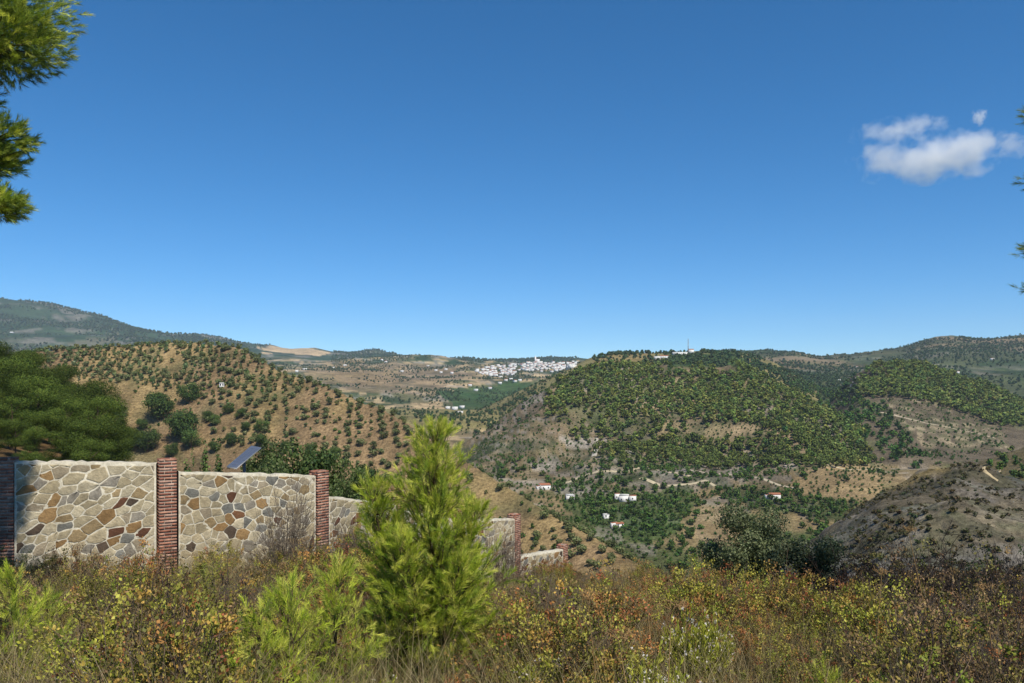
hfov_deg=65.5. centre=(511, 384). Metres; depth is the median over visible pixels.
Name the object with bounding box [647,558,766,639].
leafy shrub
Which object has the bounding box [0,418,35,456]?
pine tree
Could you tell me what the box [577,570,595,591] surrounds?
dry shrub
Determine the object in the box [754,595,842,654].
leafy shrub
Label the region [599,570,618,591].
leafy shrub
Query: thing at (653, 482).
path
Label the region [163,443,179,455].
broadleaf tree
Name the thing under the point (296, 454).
leafy tree
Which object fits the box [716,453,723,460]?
pine tree
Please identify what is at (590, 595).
dry stalk
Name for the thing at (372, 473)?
leafy tree
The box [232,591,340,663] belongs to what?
leafy shrub
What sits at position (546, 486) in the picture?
farmhouse
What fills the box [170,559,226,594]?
leafy shrub
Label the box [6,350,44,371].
pine tree
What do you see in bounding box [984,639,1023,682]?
rusty shrub
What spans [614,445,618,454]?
pine tree
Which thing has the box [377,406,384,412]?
olive tree
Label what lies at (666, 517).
broadleaf tree
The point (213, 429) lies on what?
olive tree
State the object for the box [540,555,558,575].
rusty shrub
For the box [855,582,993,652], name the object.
bare shrub
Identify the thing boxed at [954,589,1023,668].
dry shrub
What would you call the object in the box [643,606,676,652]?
rusty shrub
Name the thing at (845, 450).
pine tree
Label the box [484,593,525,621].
dry shrub
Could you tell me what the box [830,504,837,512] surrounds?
broadleaf tree
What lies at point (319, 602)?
rusty shrub
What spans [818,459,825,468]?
pine tree
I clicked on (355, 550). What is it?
leafy shrub
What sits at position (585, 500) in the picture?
broadleaf tree
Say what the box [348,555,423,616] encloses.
leafy shrub
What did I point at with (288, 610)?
young pine
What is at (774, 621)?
leafy shrub
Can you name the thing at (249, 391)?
olive tree
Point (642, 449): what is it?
pine tree
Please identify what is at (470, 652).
rusty shrub
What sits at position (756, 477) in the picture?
path
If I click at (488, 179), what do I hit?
sky
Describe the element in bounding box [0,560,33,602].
leafy shrub
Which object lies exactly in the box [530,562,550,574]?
leafy shrub
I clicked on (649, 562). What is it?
dry stalk
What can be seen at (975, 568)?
dry shrub
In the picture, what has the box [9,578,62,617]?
dry shrub
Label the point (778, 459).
pine tree
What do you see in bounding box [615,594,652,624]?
dry shrub
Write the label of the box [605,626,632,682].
dry stalk
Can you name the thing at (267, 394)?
olive tree
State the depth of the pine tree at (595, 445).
736.64 m
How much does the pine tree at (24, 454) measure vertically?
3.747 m
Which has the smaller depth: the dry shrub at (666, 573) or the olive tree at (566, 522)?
the dry shrub at (666, 573)
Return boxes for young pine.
[0,557,76,682]
[18,581,88,663]
[218,594,333,682]
[232,563,346,682]
[285,550,389,682]
[344,412,527,682]
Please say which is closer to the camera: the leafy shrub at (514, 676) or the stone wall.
the leafy shrub at (514, 676)
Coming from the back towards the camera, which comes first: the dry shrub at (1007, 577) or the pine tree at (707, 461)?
the pine tree at (707, 461)
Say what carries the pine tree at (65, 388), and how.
on the ground at (506, 500)
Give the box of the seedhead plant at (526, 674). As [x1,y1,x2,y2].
[509,652,570,682]
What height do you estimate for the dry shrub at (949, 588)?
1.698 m
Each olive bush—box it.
[695,498,799,589]
[781,532,851,597]
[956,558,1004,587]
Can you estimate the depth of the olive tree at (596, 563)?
287.32 m
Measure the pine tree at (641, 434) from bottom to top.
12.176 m
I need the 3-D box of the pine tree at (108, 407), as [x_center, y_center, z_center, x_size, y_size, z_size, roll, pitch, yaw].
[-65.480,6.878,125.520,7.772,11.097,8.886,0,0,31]
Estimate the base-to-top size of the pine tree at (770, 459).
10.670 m
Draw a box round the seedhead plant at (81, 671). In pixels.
[55,655,121,682]
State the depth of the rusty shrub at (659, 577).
18.43 m
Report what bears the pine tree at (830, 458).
on the ground at (506, 500)
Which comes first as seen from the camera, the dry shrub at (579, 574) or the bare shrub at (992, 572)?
the bare shrub at (992, 572)
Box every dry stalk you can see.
[539,564,555,638]
[579,586,599,682]
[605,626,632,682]
[636,558,652,669]
[646,566,660,656]
[653,596,686,682]
[871,566,893,638]
[903,526,927,623]
[974,580,995,669]
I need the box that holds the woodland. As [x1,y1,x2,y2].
[543,358,1023,468]
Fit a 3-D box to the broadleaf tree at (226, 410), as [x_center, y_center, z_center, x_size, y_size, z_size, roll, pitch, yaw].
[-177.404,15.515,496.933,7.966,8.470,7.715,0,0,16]
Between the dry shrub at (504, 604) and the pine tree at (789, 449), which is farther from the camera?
the pine tree at (789, 449)
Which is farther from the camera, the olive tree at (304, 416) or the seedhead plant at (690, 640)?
the olive tree at (304, 416)
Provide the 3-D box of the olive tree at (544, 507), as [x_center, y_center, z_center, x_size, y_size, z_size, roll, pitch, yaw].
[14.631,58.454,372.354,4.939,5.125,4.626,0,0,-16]
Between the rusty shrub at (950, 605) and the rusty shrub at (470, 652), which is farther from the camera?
the rusty shrub at (950, 605)
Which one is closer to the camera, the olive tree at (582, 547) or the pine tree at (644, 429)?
the olive tree at (582, 547)
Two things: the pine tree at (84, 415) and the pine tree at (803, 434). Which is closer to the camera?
the pine tree at (84, 415)
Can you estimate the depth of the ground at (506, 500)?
610.09 m
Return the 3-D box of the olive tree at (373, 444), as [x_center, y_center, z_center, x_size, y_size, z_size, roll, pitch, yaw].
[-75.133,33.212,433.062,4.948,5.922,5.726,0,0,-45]
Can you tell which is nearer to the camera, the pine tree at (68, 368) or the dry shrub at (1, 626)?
the dry shrub at (1, 626)
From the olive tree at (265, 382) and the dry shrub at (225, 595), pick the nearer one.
the dry shrub at (225, 595)
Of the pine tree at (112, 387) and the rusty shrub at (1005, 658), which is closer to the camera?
the rusty shrub at (1005, 658)
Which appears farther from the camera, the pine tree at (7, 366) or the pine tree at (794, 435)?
the pine tree at (794, 435)
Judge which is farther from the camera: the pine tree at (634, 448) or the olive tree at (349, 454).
the pine tree at (634, 448)
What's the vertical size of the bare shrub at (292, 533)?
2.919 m
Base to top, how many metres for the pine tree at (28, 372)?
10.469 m
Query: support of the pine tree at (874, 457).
on the ground at (506, 500)
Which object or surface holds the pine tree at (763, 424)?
on the ground at (506, 500)
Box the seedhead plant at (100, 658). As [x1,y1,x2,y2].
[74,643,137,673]
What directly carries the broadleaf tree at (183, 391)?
on the ground at (506, 500)
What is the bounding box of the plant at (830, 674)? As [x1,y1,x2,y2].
[805,656,856,682]
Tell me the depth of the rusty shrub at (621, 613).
10.72 m
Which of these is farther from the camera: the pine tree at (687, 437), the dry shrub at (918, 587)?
the pine tree at (687, 437)
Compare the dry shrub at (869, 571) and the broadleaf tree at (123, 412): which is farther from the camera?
the broadleaf tree at (123, 412)
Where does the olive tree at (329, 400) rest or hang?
on the ground at (506, 500)
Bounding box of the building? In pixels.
[672,352,687,354]
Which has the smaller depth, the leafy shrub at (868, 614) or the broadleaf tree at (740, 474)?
the leafy shrub at (868, 614)
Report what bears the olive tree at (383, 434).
on the ground at (506, 500)
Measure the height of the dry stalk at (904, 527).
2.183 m
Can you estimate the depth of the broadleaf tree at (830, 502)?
554.34 m
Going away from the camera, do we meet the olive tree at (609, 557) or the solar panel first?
the solar panel
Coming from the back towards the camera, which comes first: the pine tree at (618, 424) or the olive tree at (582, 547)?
the pine tree at (618, 424)
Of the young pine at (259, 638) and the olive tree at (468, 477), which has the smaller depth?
the young pine at (259, 638)
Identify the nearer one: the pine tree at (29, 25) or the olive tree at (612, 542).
the pine tree at (29, 25)
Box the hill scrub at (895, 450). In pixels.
[62,342,1023,577]
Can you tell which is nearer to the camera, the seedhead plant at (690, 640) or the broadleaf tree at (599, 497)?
the seedhead plant at (690, 640)
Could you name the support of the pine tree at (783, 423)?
on the ground at (506, 500)
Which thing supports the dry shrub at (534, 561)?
on the ground at (506, 500)
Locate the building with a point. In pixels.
(673, 353)
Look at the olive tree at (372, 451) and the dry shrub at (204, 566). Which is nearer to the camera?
the dry shrub at (204, 566)
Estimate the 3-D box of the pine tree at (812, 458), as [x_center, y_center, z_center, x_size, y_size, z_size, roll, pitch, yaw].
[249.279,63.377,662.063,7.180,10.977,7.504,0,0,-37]
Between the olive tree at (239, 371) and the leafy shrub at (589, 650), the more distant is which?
the olive tree at (239, 371)
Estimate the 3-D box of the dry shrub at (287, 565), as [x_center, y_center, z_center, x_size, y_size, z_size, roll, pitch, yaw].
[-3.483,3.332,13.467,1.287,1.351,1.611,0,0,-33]
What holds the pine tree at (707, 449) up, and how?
on the ground at (506, 500)
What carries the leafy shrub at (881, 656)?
on the ground at (506, 500)
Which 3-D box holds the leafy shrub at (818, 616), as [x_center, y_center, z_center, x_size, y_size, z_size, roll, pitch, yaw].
[4.588,3.403,11.160,1.609,1.445,1.618,0,0,2]
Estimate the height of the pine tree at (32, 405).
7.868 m
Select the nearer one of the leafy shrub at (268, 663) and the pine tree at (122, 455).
the leafy shrub at (268, 663)
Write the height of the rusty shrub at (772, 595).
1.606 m
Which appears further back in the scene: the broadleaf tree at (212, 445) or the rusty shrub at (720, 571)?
the broadleaf tree at (212, 445)
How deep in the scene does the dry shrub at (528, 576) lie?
22.40 m
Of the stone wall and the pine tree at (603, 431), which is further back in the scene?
the pine tree at (603, 431)
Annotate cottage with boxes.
[610,522,623,528]
[764,493,780,498]
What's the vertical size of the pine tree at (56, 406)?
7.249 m
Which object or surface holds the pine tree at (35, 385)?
on the ground at (506, 500)
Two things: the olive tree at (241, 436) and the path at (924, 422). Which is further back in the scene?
the path at (924, 422)
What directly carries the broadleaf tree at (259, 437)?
on the ground at (506, 500)
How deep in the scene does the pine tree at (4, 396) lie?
107.32 m
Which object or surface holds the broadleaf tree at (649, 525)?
on the ground at (506, 500)
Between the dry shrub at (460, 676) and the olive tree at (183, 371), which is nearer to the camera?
the dry shrub at (460, 676)
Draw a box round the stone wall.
[0,457,567,580]
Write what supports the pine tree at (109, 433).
on the ground at (506, 500)
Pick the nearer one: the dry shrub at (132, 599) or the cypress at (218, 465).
the dry shrub at (132, 599)
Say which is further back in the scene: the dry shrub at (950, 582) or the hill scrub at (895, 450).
the hill scrub at (895, 450)
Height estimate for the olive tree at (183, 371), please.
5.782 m
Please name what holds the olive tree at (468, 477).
on the ground at (506, 500)
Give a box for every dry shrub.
[0,579,83,655]
[0,603,40,656]
[0,607,43,664]
[1,564,74,612]
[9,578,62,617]
[47,541,130,588]
[47,546,154,615]
[48,556,112,605]
[54,627,86,669]
[56,548,217,669]
[64,626,212,682]
[69,650,128,682]
[91,608,139,642]
[144,556,309,654]
[149,558,253,611]
[156,561,274,635]
[179,555,223,578]
[195,589,299,676]
[225,560,287,591]
[238,548,267,579]
[255,534,312,567]
[256,587,307,618]
[270,539,333,595]
[289,537,336,561]
[307,553,359,583]
[322,587,372,633]
[429,668,477,682]
[471,577,624,674]
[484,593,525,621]
[489,570,520,590]
[516,562,541,587]
[524,560,543,581]
[527,584,557,607]
[576,568,587,581]
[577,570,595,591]
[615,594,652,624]
[617,570,649,596]
[637,559,693,589]
[662,569,706,587]
[776,619,852,676]
[799,521,1023,617]
[801,537,920,609]
[813,630,857,679]
[823,582,1002,682]
[830,627,970,682]
[847,537,939,606]
[848,563,988,658]
[848,645,998,682]
[871,560,998,616]
[875,533,990,607]
[885,554,1022,618]
[886,600,1023,682]
[916,622,1018,674]
[929,542,1023,647]
[940,530,1023,605]
[950,633,1022,682]
[951,574,1023,617]
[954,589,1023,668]
[956,582,1023,621]
[956,584,1015,616]
[976,538,1023,597]
[985,613,1021,665]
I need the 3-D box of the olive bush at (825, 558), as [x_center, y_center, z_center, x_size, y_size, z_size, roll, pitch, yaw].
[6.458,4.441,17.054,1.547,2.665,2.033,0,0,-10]
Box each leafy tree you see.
[240,437,292,473]
[254,452,291,473]
[275,436,348,496]
[297,446,339,474]
[329,453,368,499]
[329,474,359,499]
[356,463,385,500]
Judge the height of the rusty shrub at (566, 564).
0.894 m
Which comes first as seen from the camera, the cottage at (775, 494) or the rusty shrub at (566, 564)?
the rusty shrub at (566, 564)
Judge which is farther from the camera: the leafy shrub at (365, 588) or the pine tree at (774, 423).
the pine tree at (774, 423)
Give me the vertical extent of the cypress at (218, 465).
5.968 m
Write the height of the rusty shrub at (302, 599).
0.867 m
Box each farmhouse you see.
[536,483,550,489]
[615,493,635,502]
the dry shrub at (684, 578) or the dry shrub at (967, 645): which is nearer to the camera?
the dry shrub at (967, 645)
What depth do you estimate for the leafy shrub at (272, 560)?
16.81 m
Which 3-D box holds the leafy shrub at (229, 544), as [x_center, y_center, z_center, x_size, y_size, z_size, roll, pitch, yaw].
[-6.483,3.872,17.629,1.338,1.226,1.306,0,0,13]
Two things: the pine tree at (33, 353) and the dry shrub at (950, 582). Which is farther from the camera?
the pine tree at (33, 353)
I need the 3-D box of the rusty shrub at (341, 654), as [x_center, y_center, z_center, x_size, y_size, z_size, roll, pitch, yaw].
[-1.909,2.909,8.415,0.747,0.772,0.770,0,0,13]
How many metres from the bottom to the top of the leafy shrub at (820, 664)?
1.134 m
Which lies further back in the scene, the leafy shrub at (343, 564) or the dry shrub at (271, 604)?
the leafy shrub at (343, 564)
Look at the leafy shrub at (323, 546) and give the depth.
15.76 m
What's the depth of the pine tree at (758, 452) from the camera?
703.07 m
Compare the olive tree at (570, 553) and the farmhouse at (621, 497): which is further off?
the farmhouse at (621, 497)
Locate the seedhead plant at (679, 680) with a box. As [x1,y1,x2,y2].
[651,671,702,682]
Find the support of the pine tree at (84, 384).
on the ground at (506, 500)
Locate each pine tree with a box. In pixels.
[0,0,94,225]
[0,340,13,358]
[0,356,41,415]
[0,370,17,392]
[0,375,41,414]
[0,389,13,412]
[0,394,41,450]
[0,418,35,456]
[0,438,9,450]
[2,348,49,369]
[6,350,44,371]
[6,371,62,442]
[7,362,41,387]
[7,395,50,413]
[9,450,38,460]
[15,425,50,459]
[19,367,73,395]
[23,410,52,450]
[26,453,51,461]
[36,399,71,442]
[38,363,80,383]
[38,383,72,427]
[39,447,73,460]
[41,397,86,436]
[44,419,102,460]
[45,413,90,448]
[46,425,72,458]
[47,391,90,425]
[62,418,131,460]
[63,380,92,393]
[65,437,118,461]
[69,378,122,406]
[69,408,109,435]
[72,395,130,433]
[73,384,123,416]
[80,379,104,391]
[93,411,135,452]
[107,437,136,461]
[124,427,145,458]
[592,442,598,449]
[597,447,604,456]
[601,428,607,436]
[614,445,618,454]
[615,419,621,426]
[617,455,625,465]
[619,442,626,450]
[619,448,626,456]
[630,444,638,454]
[635,453,641,460]
[638,430,644,439]
[638,445,645,453]
[641,426,647,432]
[646,453,654,461]
[662,446,670,453]
[671,438,678,444]
[676,453,683,460]
[684,433,690,441]
[694,433,701,442]
[704,444,709,451]
[704,457,709,467]
[711,448,717,454]
[715,459,722,469]
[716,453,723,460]
[724,458,732,468]
[727,450,734,456]
[730,441,736,449]
[737,457,745,463]
[754,449,762,457]
[760,458,767,467]
[761,420,768,429]
[765,431,772,437]
[765,447,775,455]
[767,456,773,465]
[770,420,778,427]
[773,455,781,465]
[779,442,785,448]
[780,419,785,426]
[783,413,792,418]
[783,452,793,458]
[785,446,792,454]
[788,423,795,432]
[791,431,800,439]
[796,437,804,444]
[798,431,806,438]
[798,453,805,464]
[804,439,811,445]
[808,455,815,462]
[809,445,817,451]
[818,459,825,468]
[826,440,832,447]
[826,455,835,464]
[842,448,849,456]
[847,458,854,466]
[848,455,857,464]
[857,444,864,450]
[865,452,872,459]
[871,453,876,461]
[1008,105,1023,292]
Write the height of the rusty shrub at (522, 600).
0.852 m
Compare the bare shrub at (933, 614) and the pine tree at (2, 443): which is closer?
the bare shrub at (933, 614)
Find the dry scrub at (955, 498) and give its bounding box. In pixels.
[775,461,1023,592]
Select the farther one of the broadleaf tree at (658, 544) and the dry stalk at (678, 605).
the broadleaf tree at (658, 544)
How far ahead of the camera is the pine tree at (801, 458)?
662.27 m
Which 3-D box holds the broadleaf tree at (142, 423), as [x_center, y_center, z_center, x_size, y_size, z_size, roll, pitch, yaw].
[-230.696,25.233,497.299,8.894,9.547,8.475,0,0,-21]
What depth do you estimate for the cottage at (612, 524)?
522.29 m
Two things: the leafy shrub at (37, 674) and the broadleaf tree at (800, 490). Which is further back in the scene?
the broadleaf tree at (800, 490)
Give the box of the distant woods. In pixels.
[0,297,1023,438]
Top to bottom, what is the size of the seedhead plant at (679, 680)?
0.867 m
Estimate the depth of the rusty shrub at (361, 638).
8.69 m
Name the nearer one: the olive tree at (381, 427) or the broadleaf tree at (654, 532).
the olive tree at (381, 427)
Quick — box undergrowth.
[23,573,871,682]
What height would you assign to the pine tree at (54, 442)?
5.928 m
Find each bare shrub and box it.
[1,669,50,682]
[209,577,283,638]
[239,454,326,573]
[308,507,376,559]
[470,633,520,681]
[476,516,537,598]
[505,563,585,616]
[545,606,627,671]
[579,571,596,583]
[593,561,622,581]
[825,604,860,638]
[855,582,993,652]
[882,584,1014,655]
[883,580,929,617]
[954,550,1023,594]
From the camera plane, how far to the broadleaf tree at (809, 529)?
504.71 m
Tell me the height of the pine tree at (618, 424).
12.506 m
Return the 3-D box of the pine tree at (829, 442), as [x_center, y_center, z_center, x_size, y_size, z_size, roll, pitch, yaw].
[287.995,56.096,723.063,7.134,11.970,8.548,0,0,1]
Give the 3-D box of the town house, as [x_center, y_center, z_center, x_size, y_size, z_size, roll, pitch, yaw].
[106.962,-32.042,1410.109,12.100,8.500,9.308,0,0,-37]
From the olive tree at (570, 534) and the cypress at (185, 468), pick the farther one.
the olive tree at (570, 534)
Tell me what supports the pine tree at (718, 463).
on the ground at (506, 500)
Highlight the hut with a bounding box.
[565,494,574,499]
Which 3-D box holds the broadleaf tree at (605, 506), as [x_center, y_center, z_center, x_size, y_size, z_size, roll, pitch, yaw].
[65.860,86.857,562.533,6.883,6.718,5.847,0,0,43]
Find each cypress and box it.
[183,449,194,471]
[199,442,210,471]
[212,444,223,471]
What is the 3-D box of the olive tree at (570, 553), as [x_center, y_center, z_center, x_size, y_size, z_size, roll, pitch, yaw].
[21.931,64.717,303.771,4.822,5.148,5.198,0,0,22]
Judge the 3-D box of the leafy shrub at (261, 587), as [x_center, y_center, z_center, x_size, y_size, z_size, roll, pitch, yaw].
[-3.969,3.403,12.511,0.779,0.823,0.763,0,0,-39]
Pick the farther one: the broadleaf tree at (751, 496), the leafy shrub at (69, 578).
the broadleaf tree at (751, 496)
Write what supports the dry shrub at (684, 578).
on the ground at (506, 500)
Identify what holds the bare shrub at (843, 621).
on the ground at (506, 500)
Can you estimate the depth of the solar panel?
27.11 m
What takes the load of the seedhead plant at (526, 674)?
on the ground at (506, 500)
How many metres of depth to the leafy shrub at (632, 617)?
12.81 m
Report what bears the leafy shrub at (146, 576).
on the ground at (506, 500)
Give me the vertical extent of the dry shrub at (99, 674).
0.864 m
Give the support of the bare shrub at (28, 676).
on the ground at (506, 500)
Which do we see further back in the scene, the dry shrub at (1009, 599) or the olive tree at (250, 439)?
the olive tree at (250, 439)
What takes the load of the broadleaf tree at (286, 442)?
on the ground at (506, 500)
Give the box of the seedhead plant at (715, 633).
[692,606,735,682]
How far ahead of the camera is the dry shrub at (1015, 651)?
7.22 m
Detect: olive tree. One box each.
[123,374,130,379]
[179,369,186,374]
[209,398,215,403]
[209,426,217,433]
[217,388,226,394]
[226,389,232,395]
[235,368,243,374]
[238,434,244,440]
[243,395,253,400]
[243,412,249,418]
[245,389,252,394]
[248,436,254,443]
[249,416,256,422]
[250,410,257,415]
[261,391,269,397]
[263,379,271,384]
[263,414,271,420]
[267,375,274,380]
[289,427,297,434]
[300,413,307,419]
[305,375,311,381]
[310,402,320,409]
[311,410,319,416]
[321,407,329,412]
[325,397,332,404]
[342,450,351,457]
[343,445,350,450]
[356,438,366,445]
[368,441,376,448]
[368,448,378,456]
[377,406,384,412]
[377,412,384,419]
[377,423,387,429]
[379,431,388,437]
[384,461,391,468]
[390,408,398,414]
[391,428,400,433]
[392,436,399,442]
[405,427,414,434]
[466,475,473,481]
[495,482,503,488]
[504,481,515,487]
[524,493,531,499]
[531,530,542,537]
[539,504,548,509]
[540,510,548,518]
[552,511,561,516]
[563,520,573,526]
[564,524,572,530]
[568,531,576,539]
[568,548,575,558]
[570,536,582,545]
[573,544,587,553]
[581,527,591,533]
[586,558,594,564]
[587,533,594,538]
[592,559,602,568]
[598,544,606,551]
[606,539,616,547]
[607,555,616,563]
[615,546,625,553]
[627,552,636,560]
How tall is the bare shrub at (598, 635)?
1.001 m
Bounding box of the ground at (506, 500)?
[0,298,1023,682]
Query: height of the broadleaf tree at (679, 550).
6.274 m
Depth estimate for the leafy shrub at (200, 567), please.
12.01 m
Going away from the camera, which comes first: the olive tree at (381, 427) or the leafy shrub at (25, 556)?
the leafy shrub at (25, 556)
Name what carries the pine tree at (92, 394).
on the ground at (506, 500)
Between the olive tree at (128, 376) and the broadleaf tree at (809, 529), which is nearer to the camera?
the broadleaf tree at (809, 529)
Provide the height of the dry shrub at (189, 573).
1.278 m
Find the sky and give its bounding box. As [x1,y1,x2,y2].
[0,0,1023,359]
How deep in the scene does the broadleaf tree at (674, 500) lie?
574.10 m
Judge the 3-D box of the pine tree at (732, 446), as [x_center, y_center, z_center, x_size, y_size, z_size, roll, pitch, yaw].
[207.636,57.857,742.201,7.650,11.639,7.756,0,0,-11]
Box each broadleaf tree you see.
[115,406,129,417]
[133,428,162,452]
[135,418,148,429]
[140,390,174,420]
[162,407,201,438]
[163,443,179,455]
[175,382,201,401]
[179,429,205,448]
[201,410,213,419]
[208,414,221,424]
[208,441,220,451]
[222,404,233,413]
[223,432,237,445]
[233,408,244,417]
[240,422,250,430]
[253,418,269,430]
[253,433,268,444]
[279,440,291,449]
[303,443,315,454]
[330,447,342,457]
[574,516,581,522]
[582,498,588,503]
[591,508,597,514]
[595,499,602,505]
[596,471,604,477]
[596,495,603,499]
[598,507,606,514]
[601,503,608,509]
[623,479,629,485]
[630,517,637,525]
[631,507,637,514]
[639,484,646,490]
[640,521,646,528]
[645,511,652,517]
[646,522,652,529]
[651,530,658,535]
[654,541,661,546]
[661,515,668,520]
[666,543,675,548]
[672,490,678,497]
[672,498,678,503]
[676,547,683,553]
[676,560,686,568]
[677,523,683,529]
[686,529,694,537]
[693,508,699,515]
[695,499,702,505]
[736,472,744,478]
[747,493,755,500]
[765,468,773,474]
[773,496,779,502]
[793,482,799,487]
[795,488,803,494]
[799,521,806,527]
[800,508,808,515]
[801,497,809,503]
[806,527,813,533]
[813,529,819,534]
[815,494,821,499]
[826,500,835,506]
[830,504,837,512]
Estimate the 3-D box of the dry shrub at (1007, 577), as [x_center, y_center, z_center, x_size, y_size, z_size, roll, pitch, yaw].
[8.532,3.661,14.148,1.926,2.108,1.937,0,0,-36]
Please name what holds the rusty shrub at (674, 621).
on the ground at (506, 500)
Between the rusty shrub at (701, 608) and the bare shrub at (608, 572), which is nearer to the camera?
the rusty shrub at (701, 608)
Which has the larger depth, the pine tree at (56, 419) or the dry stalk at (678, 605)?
the pine tree at (56, 419)
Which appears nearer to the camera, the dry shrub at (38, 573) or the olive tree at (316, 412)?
the dry shrub at (38, 573)
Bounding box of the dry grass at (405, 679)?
[0,539,1023,682]
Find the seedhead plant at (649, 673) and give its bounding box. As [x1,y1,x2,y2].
[602,639,686,682]
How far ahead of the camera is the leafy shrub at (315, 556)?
14.63 m
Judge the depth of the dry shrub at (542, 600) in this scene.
15.65 m
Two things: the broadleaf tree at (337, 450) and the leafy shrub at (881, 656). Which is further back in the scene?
the broadleaf tree at (337, 450)
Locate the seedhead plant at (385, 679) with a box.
[373,675,395,682]
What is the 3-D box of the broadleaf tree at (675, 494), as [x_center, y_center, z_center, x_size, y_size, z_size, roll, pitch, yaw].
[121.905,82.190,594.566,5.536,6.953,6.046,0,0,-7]
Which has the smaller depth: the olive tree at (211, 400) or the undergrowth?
the undergrowth
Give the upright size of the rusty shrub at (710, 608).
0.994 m
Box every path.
[562,467,691,482]
[639,477,715,486]
[691,470,793,487]
[881,412,993,437]
[982,466,1000,480]
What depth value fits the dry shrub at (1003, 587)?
12.73 m
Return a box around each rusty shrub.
[19,545,90,587]
[94,536,186,605]
[272,598,346,674]
[274,584,321,623]
[284,550,376,630]
[287,551,323,597]
[303,626,362,682]
[306,543,379,614]
[327,605,379,682]
[444,670,475,682]
[448,603,504,676]
[504,591,546,620]
[523,600,664,682]
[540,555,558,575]
[549,555,572,574]
[555,555,665,649]
[558,560,576,574]
[625,575,658,598]
[626,594,682,656]
[633,567,674,605]
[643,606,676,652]
[654,605,726,664]
[658,594,744,645]
[687,618,749,673]
[698,593,739,632]
[700,561,766,598]
[706,587,760,649]
[719,605,790,670]
[738,559,834,644]
[827,570,906,610]
[828,567,888,592]
[918,586,1007,647]
[965,596,1023,646]
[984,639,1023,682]
[990,638,1023,682]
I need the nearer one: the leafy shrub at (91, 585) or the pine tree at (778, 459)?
the leafy shrub at (91, 585)
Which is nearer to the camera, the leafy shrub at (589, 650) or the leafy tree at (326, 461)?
the leafy shrub at (589, 650)
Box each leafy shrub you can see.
[0,545,30,581]
[0,558,17,578]
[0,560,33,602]
[0,641,37,680]
[0,652,69,682]
[9,548,58,586]
[14,575,262,682]
[26,568,129,639]
[36,556,105,602]
[39,597,82,638]
[61,569,313,682]
[71,554,192,645]
[118,566,307,682]
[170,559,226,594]
[175,556,245,602]
[183,548,237,597]
[185,535,245,577]
[221,605,353,682]
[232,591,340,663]
[234,629,309,682]
[240,576,276,596]
[247,554,329,604]
[254,549,289,573]
[260,542,329,584]
[272,535,337,570]
[278,538,346,575]
[297,541,383,591]
[303,589,364,652]
[323,519,378,570]
[330,535,384,569]
[335,526,374,554]
[341,540,417,653]
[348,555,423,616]
[350,523,377,547]
[358,604,394,671]
[396,644,481,681]
[437,566,602,682]
[457,603,498,668]
[470,584,557,665]
[472,582,499,612]
[486,646,562,682]
[491,593,551,627]
[494,592,510,617]
[508,584,533,601]
[518,591,667,682]
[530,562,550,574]
[530,666,627,682]
[533,564,550,585]
[550,563,577,587]
[556,568,577,590]
[583,575,618,594]
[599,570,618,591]
[602,582,644,610]
[606,603,647,636]
[618,558,663,579]
[627,586,677,623]
[629,565,654,583]
[636,552,766,629]
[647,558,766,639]
[689,558,738,601]
[721,602,798,664]
[733,552,840,649]
[733,558,804,617]
[734,647,812,682]
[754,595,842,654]
[755,628,831,679]
[773,630,862,682]
[773,633,850,682]
[775,574,897,671]
[789,625,851,669]
[817,580,901,629]
[821,573,991,673]
[833,573,931,642]
[837,644,997,682]
[838,622,938,682]
[856,655,926,682]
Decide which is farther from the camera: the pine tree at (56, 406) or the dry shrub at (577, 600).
the pine tree at (56, 406)
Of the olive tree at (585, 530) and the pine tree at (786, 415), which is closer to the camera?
the olive tree at (585, 530)
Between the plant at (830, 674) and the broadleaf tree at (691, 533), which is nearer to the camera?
the plant at (830, 674)
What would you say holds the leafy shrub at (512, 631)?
on the ground at (506, 500)
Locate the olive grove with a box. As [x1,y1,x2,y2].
[9,340,626,558]
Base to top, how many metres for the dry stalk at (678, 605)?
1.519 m
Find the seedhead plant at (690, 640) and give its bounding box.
[660,599,721,682]
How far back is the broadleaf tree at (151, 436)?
472.34 m
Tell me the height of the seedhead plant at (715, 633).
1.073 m
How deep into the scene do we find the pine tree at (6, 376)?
118.74 m
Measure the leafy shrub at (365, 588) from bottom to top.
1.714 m
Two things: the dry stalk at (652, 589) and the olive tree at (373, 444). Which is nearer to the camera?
the dry stalk at (652, 589)
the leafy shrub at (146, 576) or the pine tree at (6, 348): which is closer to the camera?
the leafy shrub at (146, 576)
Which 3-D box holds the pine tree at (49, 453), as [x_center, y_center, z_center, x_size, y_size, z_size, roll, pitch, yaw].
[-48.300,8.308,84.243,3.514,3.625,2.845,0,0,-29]
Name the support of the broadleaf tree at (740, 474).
on the ground at (506, 500)
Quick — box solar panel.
[226,446,260,472]
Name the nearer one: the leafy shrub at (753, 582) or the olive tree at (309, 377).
the leafy shrub at (753, 582)
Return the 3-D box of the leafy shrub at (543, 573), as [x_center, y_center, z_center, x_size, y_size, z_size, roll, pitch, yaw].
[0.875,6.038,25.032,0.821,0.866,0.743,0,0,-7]
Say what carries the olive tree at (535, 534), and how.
on the ground at (506, 500)
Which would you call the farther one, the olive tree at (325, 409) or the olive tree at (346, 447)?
the olive tree at (325, 409)
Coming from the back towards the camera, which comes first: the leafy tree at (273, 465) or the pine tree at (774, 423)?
the pine tree at (774, 423)
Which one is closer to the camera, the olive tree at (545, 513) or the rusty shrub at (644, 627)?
the rusty shrub at (644, 627)
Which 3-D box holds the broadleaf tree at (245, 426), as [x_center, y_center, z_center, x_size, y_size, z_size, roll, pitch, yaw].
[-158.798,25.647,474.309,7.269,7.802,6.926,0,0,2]

